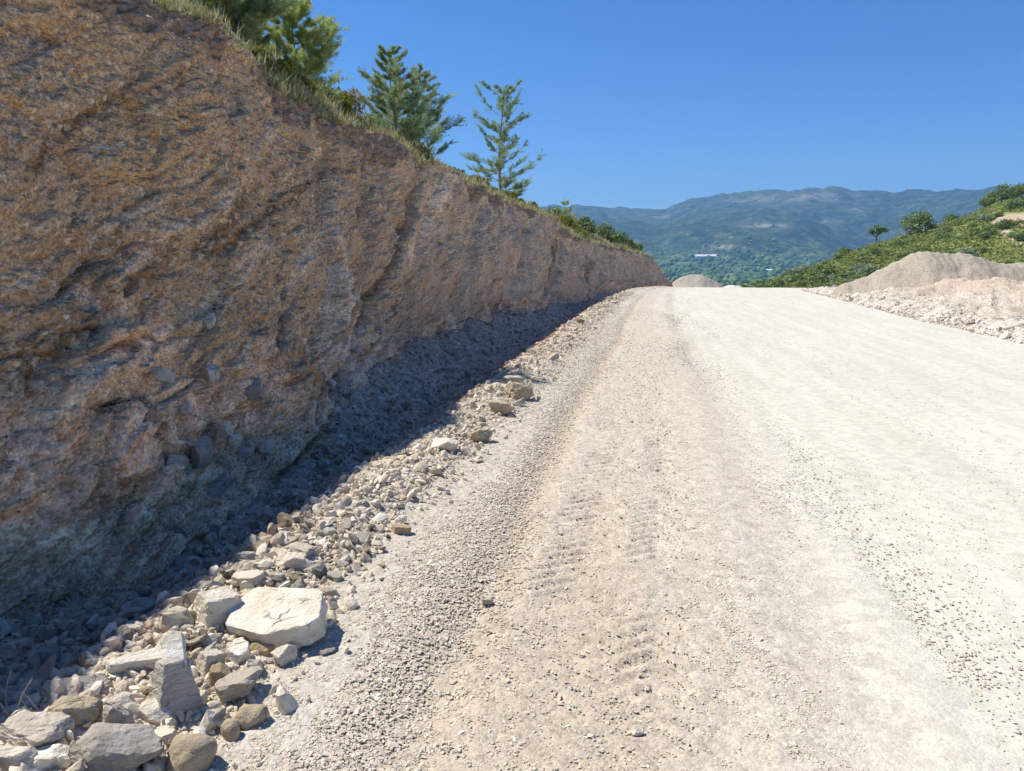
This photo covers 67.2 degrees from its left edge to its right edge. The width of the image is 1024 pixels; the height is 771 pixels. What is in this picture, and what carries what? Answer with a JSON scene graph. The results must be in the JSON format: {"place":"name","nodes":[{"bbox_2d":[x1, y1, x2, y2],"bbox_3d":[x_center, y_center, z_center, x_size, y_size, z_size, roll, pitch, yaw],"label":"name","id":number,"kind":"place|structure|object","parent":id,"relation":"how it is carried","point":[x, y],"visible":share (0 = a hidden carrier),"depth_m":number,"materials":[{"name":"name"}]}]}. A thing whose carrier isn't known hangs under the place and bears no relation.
{"place":"outdoors","nodes":[
{"label":"outdoors","id":0,"kind":"place"},
{"bbox_2d":[0,0,672,624],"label":"cliff","id":1,"kind":"structure","parent":0,"point":[170,180],"depth_m":6.30,"materials":[{"name":"brown stone"}]},
{"bbox_2d":[152,366,175,384],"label":"rock","id":2,"kind":"object","parent":1,"relation":"on","point":[164,375],"visible":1,"depth_m":5.54,"materials":[{"name":"stone"}]},
{"bbox_2d":[164,454,188,468],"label":"rock","id":3,"kind":"object","parent":1,"relation":"on","point":[173,459],"visible":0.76,"depth_m":5.38,"materials":[{"name":"stone"}]},
{"bbox_2d":[181,400,192,414],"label":"rock","id":4,"kind":"object","parent":1,"relation":"on","point":[186,406],"visible":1,"depth_m":5.71,"materials":[{"name":"stone"}]},
{"bbox_2d":[190,436,212,468],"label":"rock","id":5,"kind":"object","parent":1,"relation":"on","point":[202,453],"visible":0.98,"depth_m":5.69,"materials":[{"name":"stone"}]},
{"bbox_2d":[203,313,215,329],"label":"rock","id":6,"kind":"object","parent":1,"relation":"on","point":[209,321],"visible":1,"depth_m":6.32,"materials":[{"name":"stone"}]},
{"bbox_2d":[204,364,219,382],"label":"rock","id":7,"kind":"object","parent":1,"relation":"on","point":[212,373],"visible":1,"depth_m":6.14,"materials":[{"name":"stone"}]},
{"bbox_2d":[207,471,230,498],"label":"rock","id":8,"kind":"object","parent":1,"relation":"on","point":[219,485],"visible":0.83,"depth_m":5.79,"materials":[{"name":"grey stone"}]},
{"bbox_2d":[216,420,233,435],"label":"rock","id":9,"kind":"object","parent":1,"relation":"attached to","point":[224,428],"visible":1,"depth_m":6.06,"materials":[{"name":"stone"}]},
{"bbox_2d":[226,434,241,445],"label":"rock","id":10,"kind":"object","parent":1,"relation":"attached to","point":[234,439],"visible":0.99,"depth_m":6.14,"materials":[{"name":"stone"}]},
{"bbox_2d":[237,447,254,456],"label":"rock","id":11,"kind":"object","parent":1,"relation":"attached to","point":[245,452],"visible":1,"depth_m":6.26,"materials":[{"name":"stone"}]},
{"bbox_2d":[245,378,264,402],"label":"rock","id":12,"kind":"object","parent":1,"relation":"on","point":[254,391],"visible":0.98,"depth_m":6.60,"materials":[{"name":"grey stone"}]},
{"bbox_2d":[260,438,273,453],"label":"rock","id":13,"kind":"object","parent":1,"relation":"on","point":[266,446],"visible":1,"depth_m":6.58,"materials":[{"name":"stone"}]},
{"bbox_2d":[0,286,682,770],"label":"verge","id":14,"kind":"structure","parent":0,"point":[436,358],"depth_m":8.27,"materials":[{"name":"stone"}]},
{"bbox_2d":[0,670,32,716],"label":"dry weed","id":15,"kind":"object","parent":14,"relation":"on","point":[8,714],"visible":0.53,"depth_m":2.57,"materials":[{"name":"beige plant"}]},
{"bbox_2d":[0,745,37,770],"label":"rock","id":16,"kind":"object","parent":14,"relation":"on","point":[13,755],"visible":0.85,"depth_m":2.33,"materials":[{"name":"stone"}]},
{"bbox_2d":[0,709,71,747],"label":"rock","id":17,"kind":"object","parent":14,"relation":"on","point":[18,727],"visible":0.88,"depth_m":2.44,"materials":[{"name":"stone"}]},
{"bbox_2d":[38,645,61,662],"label":"rock","id":18,"kind":"object","parent":14,"relation":"on","point":[45,652],"visible":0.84,"depth_m":3.87,"materials":[{"name":"grey stone"}]},
{"bbox_2d":[33,743,69,768],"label":"rock","id":19,"kind":"object","parent":14,"relation":"on","point":[47,756],"visible":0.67,"depth_m":2.37,"materials":[{"name":"beige stone"}]},
{"bbox_2d":[46,695,102,726],"bbox_3d":[-1.470,1.096,2.590,0.172,0.095,0.119,3,5,-40],"label":"rock","id":20,"kind":"object","parent":14,"relation":"on","point":[80,710],"visible":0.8,"depth_m":2.56,"materials":[{"name":"beige stone"}]},
{"bbox_2d":[41,673,110,698],"bbox_3d":[-1.536,1.080,2.722,0.214,0.041,0.126,0,37,-40],"label":"rock","id":21,"kind":"object","parent":14,"relation":"on","point":[90,680],"visible":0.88,"depth_m":2.72,"materials":[{"name":"beige stone"}]},
{"bbox_2d":[82,629,103,643],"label":"rock","id":22,"kind":"object","parent":14,"relation":"on","point":[95,636],"visible":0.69,"depth_m":4.06,"materials":[{"name":"grey stone"}]},
{"bbox_2d":[69,722,163,770],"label":"rock","id":23,"kind":"object","parent":14,"relation":"on","point":[100,746],"visible":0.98,"depth_m":2.40,"materials":[{"name":"grey stone"}]},
{"bbox_2d":[102,705,135,723],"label":"rock","id":24,"kind":"object","parent":14,"relation":"on","point":[113,714],"visible":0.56,"depth_m":2.56,"materials":[{"name":"grey stone"}]},
{"bbox_2d":[104,692,134,707],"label":"rock","id":25,"kind":"object","parent":14,"relation":"on","point":[120,699],"visible":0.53,"depth_m":2.65,"materials":[{"name":"stone"}]},
{"bbox_2d":[105,625,136,639],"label":"rock","id":26,"kind":"object","parent":14,"relation":"on","point":[128,633],"visible":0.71,"depth_m":3.13,"materials":[{"name":"grey stone"}]},
{"bbox_2d":[106,647,161,673],"bbox_3d":[-1.415,1.045,2.929,0.237,0.054,0.090,5,11,-42],"label":"rock","id":27,"kind":"object","parent":14,"relation":"on","point":[136,661],"visible":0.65,"depth_m":2.89,"materials":[{"name":"beige stone"}]},
{"bbox_2d":[131,597,155,615],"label":"rock","id":28,"kind":"object","parent":14,"relation":"on","point":[148,604],"visible":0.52,"depth_m":4.42,"materials":[{"name":"grey stone"}]},
{"bbox_2d":[138,698,171,723],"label":"rock","id":29,"kind":"object","parent":14,"relation":"on","point":[150,711],"visible":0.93,"depth_m":2.66,"materials":[{"name":"beige stone"}]},
{"bbox_2d":[154,725,176,743],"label":"rock","id":30,"kind":"object","parent":14,"relation":"on","point":[167,734],"visible":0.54,"depth_m":2.58,"materials":[{"name":"stone"}]},
{"bbox_2d":[158,631,187,664],"bbox_3d":[-1.314,1.029,2.974,0.102,0.042,0.191,-9,46,-23],"label":"rock","id":31,"kind":"object","parent":14,"relation":"on","point":[172,644],"visible":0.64,"depth_m":2.98,"materials":[{"name":"beige stone"}]},
{"bbox_2d":[158,589,188,603],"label":"rock","id":32,"kind":"object","parent":14,"relation":"on","point":[181,593],"visible":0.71,"depth_m":3.48,"materials":[{"name":"stone"}]},
{"bbox_2d":[146,656,204,718],"bbox_3d":[-1.217,1.074,2.760,0.155,0.205,0.161,2,2,38],"label":"rock","id":33,"kind":"object","parent":14,"relation":"on","point":[173,688],"visible":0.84,"depth_m":2.72,"materials":[{"name":"stone"}]},
{"bbox_2d":[162,606,193,624],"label":"rock","id":34,"kind":"object","parent":14,"relation":"on","point":[179,609],"visible":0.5,"depth_m":3.27,"materials":[{"name":"stone"}]},
{"bbox_2d":[185,633,207,646],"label":"rock","id":35,"kind":"object","parent":14,"relation":"on","point":[199,639],"visible":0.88,"depth_m":3.10,"materials":[{"name":"stone"}]},
{"bbox_2d":[195,648,224,676],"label":"rock","id":36,"kind":"object","parent":14,"relation":"on","point":[206,660],"visible":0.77,"depth_m":2.98,"materials":[{"name":"stone"}]},
{"bbox_2d":[201,580,222,590],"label":"rock","id":37,"kind":"object","parent":14,"relation":"on","point":[206,586],"visible":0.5,"depth_m":3.57,"materials":[{"name":"stone"}]},
{"bbox_2d":[202,557,222,568],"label":"rock","id":38,"kind":"object","parent":14,"relation":"on","point":[208,562],"visible":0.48,"depth_m":5.01,"materials":[{"name":"grey stone"}]},
{"bbox_2d":[193,587,242,628],"bbox_3d":[-1.281,0.968,3.364,0.164,0.130,0.187,18,14,38],"label":"rock","id":39,"kind":"object","parent":14,"relation":"on","point":[212,607],"visible":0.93,"depth_m":3.32,"materials":[{"name":"stone"}]},
{"bbox_2d":[208,662,230,686],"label":"rock","id":40,"kind":"object","parent":14,"relation":"on","point":[219,670],"visible":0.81,"depth_m":2.93,"materials":[{"name":"stone"}]},
{"bbox_2d":[226,638,250,663],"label":"rock","id":41,"kind":"object","parent":14,"relation":"on","point":[238,651],"visible":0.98,"depth_m":3.07,"materials":[{"name":"beige stone"}]},
{"bbox_2d":[215,666,263,701],"bbox_3d":[-1.030,1.125,2.894,0.148,0.071,0.181,-12,1,6],"label":"rock","id":42,"kind":"object","parent":14,"relation":"on","point":[235,685],"visible":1,"depth_m":2.84,"materials":[{"name":"stone"}]},
{"bbox_2d":[234,551,255,561],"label":"rock","id":43,"kind":"object","parent":14,"relation":"on","point":[240,556],"visible":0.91,"depth_m":3.95,"materials":[{"name":"stone"}]},
{"bbox_2d":[231,569,264,585],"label":"rock","id":44,"kind":"object","parent":14,"relation":"on","point":[255,577],"visible":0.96,"depth_m":3.67,"materials":[{"name":"stone"}]},
{"bbox_2d":[251,538,269,551],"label":"rock","id":45,"kind":"object","parent":14,"relation":"on","point":[255,545],"visible":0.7,"depth_m":4.11,"materials":[{"name":"beige stone"}]},
{"bbox_2d":[250,641,274,655],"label":"rock","id":46,"kind":"object","parent":14,"relation":"on","point":[265,649],"visible":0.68,"depth_m":3.17,"materials":[{"name":"stone"}]},
{"bbox_2d":[225,587,327,649],"bbox_3d":[-1.013,1.008,3.340,0.450,0.112,0.345,-3,22,7],"label":"rock","id":47,"kind":"object","parent":14,"relation":"on","point":[279,617],"visible":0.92,"depth_m":3.27,"materials":[{"name":"beige stone"}]},
{"bbox_2d":[276,512,294,526],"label":"rock","id":48,"kind":"object","parent":14,"relation":"on","point":[284,519],"visible":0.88,"depth_m":4.47,"materials":[{"name":"beige stone"}]},
{"bbox_2d":[276,552,305,567],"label":"rock","id":49,"kind":"object","parent":14,"relation":"on","point":[293,559],"visible":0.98,"depth_m":3.91,"materials":[{"name":"stone"}]},
{"bbox_2d":[289,543,315,555],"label":"rock","id":50,"kind":"object","parent":14,"relation":"on","point":[308,549],"visible":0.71,"depth_m":4.05,"materials":[{"name":"stone"}]},
{"bbox_2d":[0,293,616,713],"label":"shaded rubble","id":51,"kind":"object","parent":14,"relation":"on","point":[122,607],"visible":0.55,"depth_m":6.11,"materials":[{"name":"stone"}]},
{"bbox_2d":[0,291,632,770],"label":"rubble","id":52,"kind":"object","parent":14,"relation":"on","point":[286,701],"visible":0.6,"depth_m":3.92,"materials":[{"name":"stone"}]},
{"bbox_2d":[312,566,326,577],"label":"rock","id":53,"kind":"object","parent":14,"relation":"on","point":[317,572],"visible":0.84,"depth_m":3.87,"materials":[{"name":"grey stone"}]},
{"bbox_2d":[320,587,336,596],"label":"rock","id":54,"kind":"object","parent":14,"relation":"on","point":[328,591],"visible":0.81,"depth_m":3.71,"materials":[{"name":"stone"}]},
{"bbox_2d":[357,531,370,544],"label":"rock","id":55,"kind":"object","parent":14,"relation":"on","point":[363,536],"visible":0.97,"depth_m":4.36,"materials":[{"name":"stone"}]},
{"bbox_2d":[431,437,457,450],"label":"rock","id":56,"kind":"object","parent":14,"relation":"on","point":[447,444],"visible":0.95,"depth_m":6.47,"materials":[{"name":"beige stone"}]},
{"bbox_2d":[488,400,512,414],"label":"rock","id":57,"kind":"object","parent":14,"relation":"on","point":[501,407],"visible":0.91,"depth_m":8.26,"materials":[{"name":"beige stone"}]},
{"bbox_2d":[504,375,521,382],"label":"rock","id":58,"kind":"object","parent":14,"relation":"on","point":[512,378],"visible":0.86,"depth_m":10.09,"materials":[{"name":"stone"}]},
{"bbox_2d":[506,382,532,399],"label":"rock","id":59,"kind":"object","parent":14,"relation":"on","point":[516,390],"visible":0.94,"depth_m":9.18,"materials":[{"name":"beige stone"}]},
{"bbox_2d":[146,0,661,270],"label":"hillside","id":60,"kind":"structure","parent":0,"point":[236,46],"depth_m":11.73,"materials":[{"name":"green plant"}]},
{"bbox_2d":[203,0,303,40],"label":"pine tree","id":61,"kind":"object","parent":60,"relation":"on","point":[250,13],"visible":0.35,"depth_m":11.50,"materials":[{"name":"green plant"}]},
{"bbox_2d":[247,18,273,50],"bbox_3d":[-6.283,-8.230,18.025,1.794,2.186,1.920,2,9,10],"label":"shrub","id":62,"kind":"object","parent":60,"relation":"on","point":[267,38],"visible":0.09,"depth_m":17.82,"materials":[{"name":"green plant"}]},
{"bbox_2d":[262,54,275,71],"bbox_3d":[-3.294,-4.267,10.216,0.273,0.255,0.303,2,9,10],"label":"weed","id":63,"kind":"object","parent":60,"relation":"on","point":[271,61],"visible":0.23,"depth_m":10.20,"materials":[{"name":"green plant"}]},
{"bbox_2d":[275,54,295,75],"bbox_3d":[-3.397,-4.574,11.041,0.555,0.350,0.444,2,9,10],"label":"weed","id":64,"kind":"object","parent":60,"relation":"on","point":[285,63],"visible":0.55,"depth_m":10.97,"materials":[{"name":"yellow plant"}]},
{"bbox_2d":[285,63,303,81],"bbox_3d":[-3.231,-4.560,11.211,0.312,0.336,0.472,4,10,22],"label":"weed","id":65,"kind":"object","parent":60,"relation":"on","point":[298,70],"visible":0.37,"depth_m":11.22,"materials":[{"name":"green plant"}]},
{"bbox_2d":[256,0,352,88],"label":"pine tree","id":66,"kind":"object","parent":60,"relation":"on","point":[310,55],"visible":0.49,"depth_m":18.73,"materials":[{"name":"green plant"}]},
{"bbox_2d":[317,85,343,103],"bbox_3d":[-3.197,-4.984,13.241,0.689,0.335,0.478,6,11,34],"label":"weed","id":67,"kind":"object","parent":60,"relation":"on","point":[329,90],"visible":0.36,"depth_m":13.13,"materials":[{"name":"green plant"}]},
{"bbox_2d":[333,91,354,109],"bbox_3d":[-3.088,-4.896,13.322,0.746,0.398,0.399,-4,10,-24],"label":"weed","id":68,"kind":"object","parent":60,"relation":"on","point":[348,101],"visible":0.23,"depth_m":13.33,"materials":[{"name":"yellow plant"}]},
{"bbox_2d":[331,85,365,113],"bbox_3d":[-3.217,-5.383,14.672,1.002,0.669,0.908,-6,11,-35],"label":"shrub","id":69,"kind":"object","parent":60,"relation":"on","point":[355,100],"visible":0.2,"depth_m":14.69,"materials":[{"name":"green plant"}]},
{"bbox_2d":[356,44,435,142],"bbox_3d":[-5.471,-13.030,35.411,3.783,5.020,4.870,2,9,10],"label":"pine tree","id":70,"kind":"object","parent":60,"relation":"on","point":[395,91],"visible":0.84,"depth_m":34.86,"materials":[{"name":"green plant"}]},
{"bbox_2d":[351,62,475,155],"bbox_3d":[-4.861,-13.930,39.751,5.168,5.290,6.400,6,11,34],"label":"pine tree","id":71,"kind":"object","parent":60,"relation":"on","point":[435,114],"visible":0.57,"depth_m":39.45,"materials":[{"name":"green plant"}]},
{"bbox_2d":[459,78,546,196],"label":"pine tree","id":72,"kind":"object","parent":60,"relation":"on","point":[505,93],"visible":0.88,"depth_m":67.90,"materials":[{"name":"green plant"}]},
{"bbox_2d":[557,212,578,230],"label":"shrub","id":73,"kind":"object","parent":60,"relation":"on","point":[566,220],"visible":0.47,"depth_m":46.72,"materials":[{"name":"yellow plant"}]},
{"bbox_2d":[574,216,596,233],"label":"shrub","id":74,"kind":"object","parent":60,"relation":"on","point":[585,225],"visible":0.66,"depth_m":56.60,"materials":[{"name":"green plant"}]},
{"bbox_2d":[592,221,614,238],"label":"shrub","id":75,"kind":"object","parent":60,"relation":"on","point":[602,231],"visible":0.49,"depth_m":62.37,"materials":[{"name":"green plant"}]},
{"bbox_2d":[607,230,629,243],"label":"shrub","id":76,"kind":"object","parent":60,"relation":"on","point":[622,237],"visible":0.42,"depth_m":67.75,"materials":[{"name":"green plant"}]},
{"bbox_2d":[34,287,1023,770],"bbox_3d":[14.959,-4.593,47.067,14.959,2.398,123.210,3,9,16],"label":"road","id":77,"kind":"structure","parent":0,"point":[916,707],"depth_m":4.25,"materials":[{"name":"beige gravel"}]},
{"bbox_2d":[165,733,217,770],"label":"rock","id":78,"kind":"object","parent":77,"relation":"on","point":[192,752],"visible":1,"depth_m":2.45,"materials":[{"name":"beige stone"}]},
{"bbox_2d":[199,707,226,721],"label":"rock","id":79,"kind":"object","parent":77,"relation":"on","point":[219,714],"visible":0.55,"depth_m":2.69,"materials":[{"name":"stone"}]},
{"bbox_2d":[221,718,239,741],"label":"rock","id":80,"kind":"object","parent":77,"relation":"on","point":[230,729],"visible":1,"depth_m":2.63,"materials":[{"name":"beige stone"}]},
{"bbox_2d":[233,704,268,729],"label":"rock","id":81,"kind":"object","parent":77,"relation":"on","point":[248,716],"visible":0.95,"depth_m":2.71,"materials":[{"name":"beige stone"}]},
{"bbox_2d":[270,644,296,666],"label":"rock","id":82,"kind":"object","parent":77,"relation":"on","point":[284,655],"visible":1,"depth_m":3.11,"materials":[{"name":"stone"}]},
{"bbox_2d":[318,645,334,655],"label":"rock","id":83,"kind":"object","parent":77,"relation":"on","point":[326,650],"visible":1,"depth_m":3.20,"materials":[{"name":"stone"}]},
{"bbox_2d":[391,522,411,534],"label":"rock","id":84,"kind":"object","parent":77,"relation":"on","point":[400,528],"visible":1,"depth_m":4.55,"materials":[{"name":"stone"}]},
{"bbox_2d":[468,429,492,442],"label":"rock","id":85,"kind":"object","parent":77,"relation":"on","point":[482,435],"visible":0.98,"depth_m":6.92,"materials":[{"name":"beige stone"}]},
{"bbox_2d":[630,724,643,735],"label":"rock","id":86,"kind":"object","parent":77,"relation":"on","point":[636,730],"visible":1,"depth_m":2.67,"materials":[{"name":"stone"}]},
{"bbox_2d":[672,274,722,286],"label":"gravel heap","id":87,"kind":"object","parent":77,"relation":"on","point":[694,280],"visible":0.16,"depth_m":76.23,"materials":[{"name":"beige gravel"}]},
{"bbox_2d":[539,186,1022,280],"bbox_3d":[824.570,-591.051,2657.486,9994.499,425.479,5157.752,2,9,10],"label":"mountain","id":88,"kind":"structure","parent":0,"point":[814,223],"depth_m":2970.14,"materials":[{"name":"green plant"}]},
{"bbox_2d":[643,233,828,286],"bbox_3d":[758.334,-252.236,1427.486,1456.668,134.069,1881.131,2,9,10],"label":"woods","id":89,"kind":"object","parent":88,"relation":"on","point":[779,268],"visible":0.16,"depth_m":1943.70,"materials":[{"name":"green plant"}]},
{"bbox_2d":[796,207,1023,287],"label":"scrub hill","id":90,"kind":"structure","parent":0,"point":[1012,215],"depth_m":104.06,"materials":[{"name":"green plant"}]},
{"bbox_2d":[779,274,809,286],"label":"bush","id":91,"kind":"object","parent":90,"relation":"on","point":[793,278],"visible":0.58,"depth_m":96.95,"materials":[{"name":"green plant"}]},
{"bbox_2d":[808,264,836,276],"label":"bush","id":92,"kind":"object","parent":90,"relation":"on","point":[820,270],"visible":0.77,"depth_m":102.17,"materials":[{"name":"green plant"}]},
{"bbox_2d":[854,263,883,275],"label":"bush","id":93,"kind":"object","parent":90,"relation":"on","point":[869,269],"visible":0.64,"depth_m":95.61,"materials":[{"name":"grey plant"}]},
{"bbox_2d":[865,225,888,241],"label":"broadleaf tree","id":94,"kind":"object","parent":90,"relation":"on","point":[878,230],"visible":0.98,"depth_m":119.40,"materials":[{"name":"green plant"}]},
{"bbox_2d":[756,196,1023,287],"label":"undergrowth","id":95,"kind":"object","parent":90,"relation":"on","point":[842,264],"visible":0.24,"depth_m":105.96,"materials":[{"name":"green plant"}]},
{"bbox_2d":[905,222,931,235],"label":"bush","id":96,"kind":"object","parent":90,"relation":"on","point":[922,228],"visible":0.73,"depth_m":122.26,"materials":[{"name":"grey plant"}]},
{"bbox_2d":[898,210,941,231],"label":"broadleaf tree","id":97,"kind":"object","parent":90,"relation":"on","point":[926,216],"visible":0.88,"depth_m":123.29,"materials":[{"name":"green plant"}]},
{"bbox_2d":[952,246,980,255],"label":"bush","id":98,"kind":"object","parent":90,"relation":"on","point":[971,251],"visible":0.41,"depth_m":98.45,"materials":[{"name":"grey plant"}]},
{"bbox_2d":[978,191,997,206],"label":"broadleaf tree","id":99,"kind":"object","parent":90,"relation":"on","point":[987,199],"visible":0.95,"depth_m":132.83,"materials":[{"name":"green plant"}]},
{"bbox_2d":[990,182,1023,201],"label":"broadleaf tree","id":100,"kind":"object","parent":90,"relation":"on","point":[1017,190],"visible":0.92,"depth_m":131.70,"materials":[{"name":"green plant"}]},
{"bbox_2d":[994,218,1020,229],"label":"bush","id":101,"kind":"object","parent":90,"relation":"on","point":[1006,224],"visible":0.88,"depth_m":104.06,"materials":[{"name":"green plant"}]},
{"bbox_2d":[1003,199,1023,210],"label":"bush","id":102,"kind":"object","parent":90,"relation":"on","point":[1013,202],"visible":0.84,"depth_m":118.03,"materials":[{"name":"green plant"}]},
{"bbox_2d":[799,277,1023,342],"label":"rubble bank","id":103,"kind":"structure","parent":0,"point":[1002,293],"depth_m":27.03,"materials":[{"name":"beige gravel"}]},
{"bbox_2d":[801,285,1023,343],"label":"bank rubble","id":104,"kind":"object","parent":103,"relation":"on","point":[1007,334],"visible":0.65,"depth_m":22.20,"materials":[{"name":"stone"}]},
{"bbox_2d":[830,251,1023,295],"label":"gravel heap","id":105,"kind":"object","parent":103,"relation":"on","point":[919,269],"visible":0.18,"depth_m":37.33,"materials":[{"name":"beige gravel"}]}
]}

